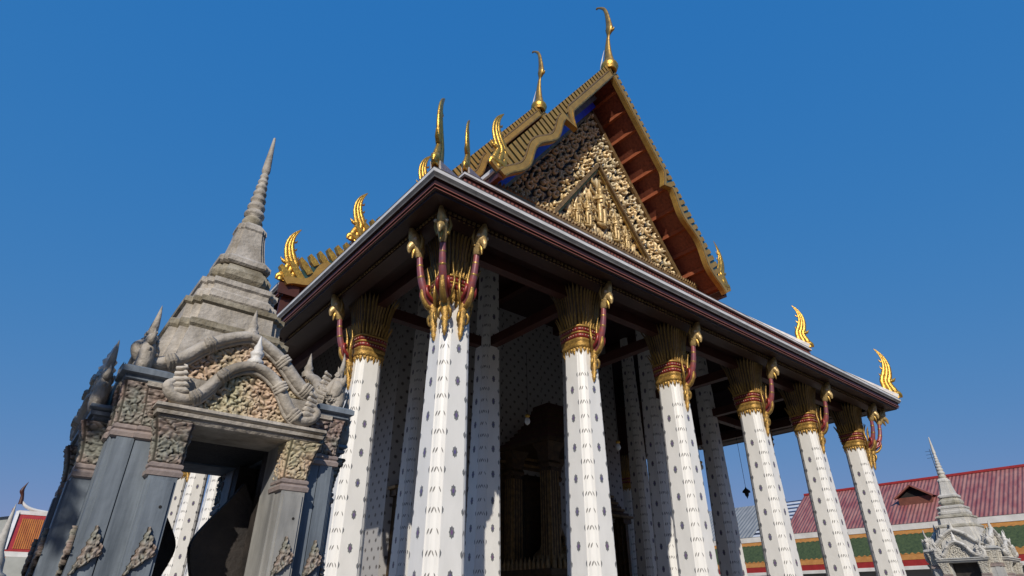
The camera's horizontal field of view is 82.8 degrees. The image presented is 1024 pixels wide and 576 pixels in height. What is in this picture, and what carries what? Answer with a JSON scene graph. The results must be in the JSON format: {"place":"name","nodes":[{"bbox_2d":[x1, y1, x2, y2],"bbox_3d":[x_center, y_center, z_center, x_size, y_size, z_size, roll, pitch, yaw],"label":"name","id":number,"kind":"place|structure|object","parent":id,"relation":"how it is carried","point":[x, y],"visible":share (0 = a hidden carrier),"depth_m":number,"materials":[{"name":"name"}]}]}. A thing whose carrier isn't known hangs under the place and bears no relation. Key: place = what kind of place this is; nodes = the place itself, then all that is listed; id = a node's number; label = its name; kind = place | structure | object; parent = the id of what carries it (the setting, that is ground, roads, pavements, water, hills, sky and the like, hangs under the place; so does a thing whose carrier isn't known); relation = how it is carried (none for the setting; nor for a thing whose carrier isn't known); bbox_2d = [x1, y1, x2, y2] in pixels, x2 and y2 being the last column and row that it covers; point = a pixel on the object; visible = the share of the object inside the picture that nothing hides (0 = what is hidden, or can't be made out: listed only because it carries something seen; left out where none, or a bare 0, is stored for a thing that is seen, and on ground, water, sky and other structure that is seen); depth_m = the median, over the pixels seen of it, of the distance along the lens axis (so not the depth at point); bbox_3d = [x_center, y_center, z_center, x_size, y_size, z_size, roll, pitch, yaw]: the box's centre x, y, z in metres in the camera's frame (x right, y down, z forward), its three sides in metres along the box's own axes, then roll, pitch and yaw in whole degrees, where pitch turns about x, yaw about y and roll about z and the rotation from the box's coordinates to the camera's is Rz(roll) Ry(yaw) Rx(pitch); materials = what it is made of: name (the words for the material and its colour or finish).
{"place":"outdoors","nodes":[
{"label":"outdoors","id":0,"kind":"place"},
{"bbox_2d":[0,516,8,532],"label":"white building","id":1,"kind":"structure","parent":0,"point":[3,520],"depth_m":61.37,"materials":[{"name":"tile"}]},
{"bbox_2d":[0,505,15,575],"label":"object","id":2,"kind":"structure","parent":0,"point":[4,533],"depth_m":40.77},
{"bbox_2d":[3,482,47,575],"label":"orange roofed hall","id":3,"kind":"structure","parent":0,"point":[25,529],"depth_m":54.46,"materials":[{"name":"tile"}]},
{"bbox_2d":[21,138,354,575],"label":"marble pavilion","id":4,"kind":"structure","parent":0,"point":[208,379],"depth_m":4.71,"materials":[{"name":"stone"}]},
{"bbox_2d":[152,517,175,575],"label":"boundary stone","id":5,"kind":"object","parent":4,"relation":"on","point":[167,547],"visible":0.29,"depth_m":4.96,"materials":[{"name":"stone"}]},
{"bbox_2d":[187,483,252,575],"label":"boundary stone","id":6,"kind":"object","parent":4,"relation":"on","point":[216,545],"visible":0.65,"depth_m":4.90,"materials":[{"name":"stone"}]},
{"bbox_2d":[0,0,1023,518],"label":"sky","id":7,"kind":"structure","parent":0,"point":[856,166],"materials":[{"name":"blue"}]},
{"bbox_2d":[161,7,906,575],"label":"temple hall","id":8,"kind":"structure","parent":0,"point":[467,313],"depth_m":25.58,"materials":[{"name":"paint"}]},
{"bbox_2d":[525,355,529,424],"bbox_3d":[0.672,4.519,26.011,0.250,3.290,0.244,22,-35,-34],"label":"pendant lamp","id":9,"kind":"object","parent":8,"relation":"hanging from","point":[527,419],"visible":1,"depth_m":25.32,"materials":[{"name":"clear glass"}]},
{"bbox_2d":[500,403,605,575],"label":"gilded shrine","id":10,"kind":"object","parent":8,"relation":"on","point":[540,437],"visible":0.62,"depth_m":29.36,"materials":[{"name":"wood"}]},
{"bbox_2d":[527,524,566,562],"bbox_3d":[2.052,12.570,29.517,2.332,3.300,2.000,22,-35,-34],"label":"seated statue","id":11,"kind":"object","parent":10,"relation":"in","point":[563,549],"visible":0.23,"depth_m":28.70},
{"bbox_2d":[613,390,620,450],"bbox_3d":[5.180,6.466,29.015,0.250,3.290,0.244,22,-35,-34],"label":"pendant lamp","id":12,"kind":"object","parent":8,"relation":"hanging from","point":[618,447],"visible":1,"depth_m":28.34,"materials":[{"name":"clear glass"}]},
{"bbox_2d":[692,411,702,469],"bbox_3d":[10.278,8.435,32.266,0.250,3.290,0.244,22,-35,-34],"label":"pendant lamp","id":13,"kind":"object","parent":8,"relation":"hanging from","point":[701,465],"visible":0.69,"depth_m":31.79,"materials":[{"name":"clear glass"}]},
{"bbox_2d":[734,427,749,498],"bbox_3d":[13.479,10.017,34.320,0.440,4.630,0.440,22,-35,-34],"label":"hanging bell lamp","id":14,"kind":"object","parent":8,"relation":"hanging from","point":[746,491],"visible":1,"depth_m":33.31,"materials":[{"name":"black metal"}]},
{"bbox_2d":[708,500,801,575],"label":"metal roofed wing","id":15,"kind":"structure","parent":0,"point":[748,527],"depth_m":58.53,"materials":[{"name":"white metal"}]},
{"bbox_2d":[922,437,1023,575],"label":"marble pavilion","id":16,"kind":"structure","parent":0,"point":[961,541],"depth_m":16.58,"materials":[{"name":"stone"}]},
{"label":"ground","id":17,"kind":"structure","parent":0,"visible":0},
{"bbox_2d":[791,449,1023,575],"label":"gallery","id":18,"kind":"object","parent":17,"relation":"on","point":[994,497],"visible":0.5,"depth_m":48.97,"materials":[{"name":"red tile"}]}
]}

